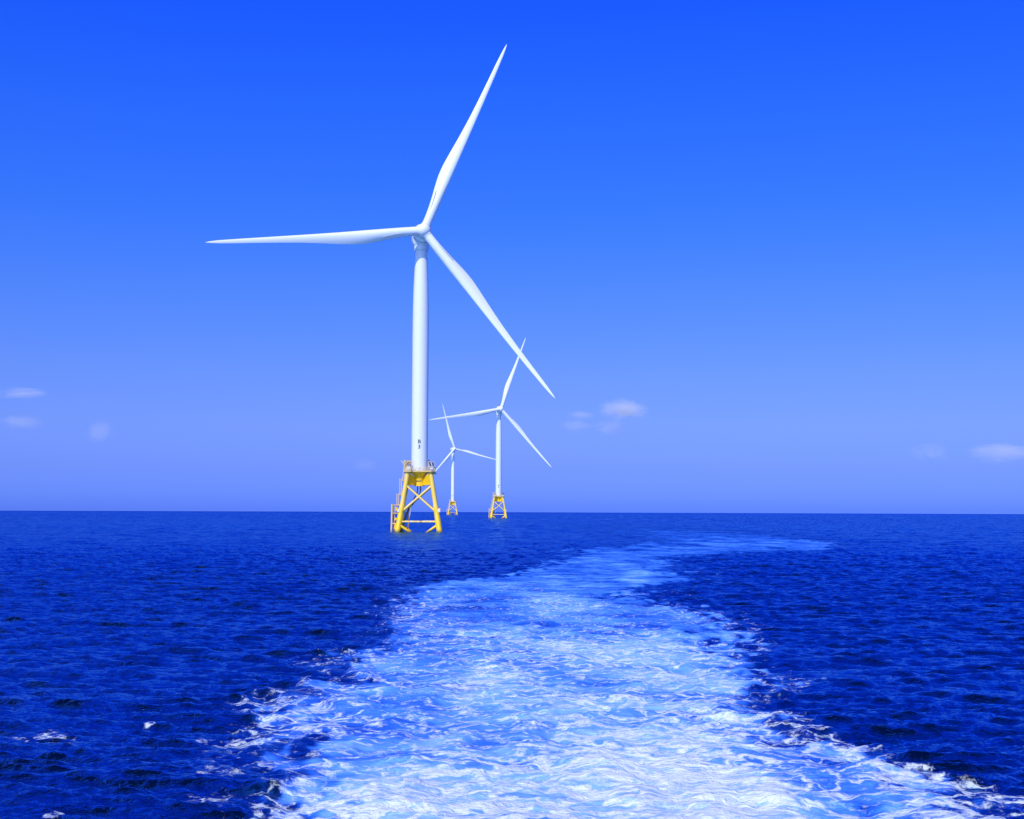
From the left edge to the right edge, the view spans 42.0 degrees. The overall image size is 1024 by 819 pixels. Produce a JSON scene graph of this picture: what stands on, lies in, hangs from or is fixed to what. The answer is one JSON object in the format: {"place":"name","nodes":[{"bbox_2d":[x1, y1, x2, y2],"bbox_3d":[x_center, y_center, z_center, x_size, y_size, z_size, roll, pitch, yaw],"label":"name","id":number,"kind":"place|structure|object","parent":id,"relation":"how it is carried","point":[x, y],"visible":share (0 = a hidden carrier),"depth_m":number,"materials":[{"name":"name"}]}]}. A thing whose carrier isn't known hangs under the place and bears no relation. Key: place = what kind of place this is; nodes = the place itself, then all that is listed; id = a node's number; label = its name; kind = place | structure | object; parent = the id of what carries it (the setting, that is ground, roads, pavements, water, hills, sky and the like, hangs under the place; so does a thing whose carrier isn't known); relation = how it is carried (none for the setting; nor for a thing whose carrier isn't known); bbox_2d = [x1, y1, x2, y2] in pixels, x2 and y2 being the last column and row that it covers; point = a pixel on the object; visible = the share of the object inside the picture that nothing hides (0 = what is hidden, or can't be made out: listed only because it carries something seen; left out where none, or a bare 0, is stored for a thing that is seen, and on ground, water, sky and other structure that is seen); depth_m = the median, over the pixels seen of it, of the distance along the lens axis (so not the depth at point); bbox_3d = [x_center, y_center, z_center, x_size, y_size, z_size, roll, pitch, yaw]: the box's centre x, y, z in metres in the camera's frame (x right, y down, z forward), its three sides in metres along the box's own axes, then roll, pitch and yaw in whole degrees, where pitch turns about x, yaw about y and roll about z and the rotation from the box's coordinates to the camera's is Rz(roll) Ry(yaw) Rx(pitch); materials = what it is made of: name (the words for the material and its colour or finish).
{"place":"outdoors","nodes":[
{"label":"outdoors","id":0,"kind":"place"},
{"bbox_2d":[0,511,1023,818],"bbox_3d":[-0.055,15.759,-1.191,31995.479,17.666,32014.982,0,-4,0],"label":"water","id":1,"kind":"structure","parent":0,"point":[462,665],"depth_m":63.83,"materials":[{"name":"blue liquid"}]},
{"bbox_2d":[206,45,554,531],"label":"wind turbine","id":2,"kind":"object","parent":1,"relation":"in","point":[423,239],"visible":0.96,"depth_m":446.16,"materials":[{"name":"white paint"}]},
{"bbox_2d":[435,404,495,514],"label":"wind turbine","id":3,"kind":"object","parent":1,"relation":"in","point":[452,500],"visible":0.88,"depth_m":2034.29,"materials":[{"name":"white paint"}]},
{"bbox_2d":[430,338,550,517],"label":"wind turbine","id":4,"kind":"object","parent":1,"relation":"in","point":[497,495],"visible":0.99,"depth_m":1233.37,"materials":[{"name":"white paint"}]},
{"bbox_2d":[0,0,1023,513],"label":"sky","id":5,"kind":"structure","parent":0,"point":[750,256],"materials":[{"name":"blue"}]}
]}

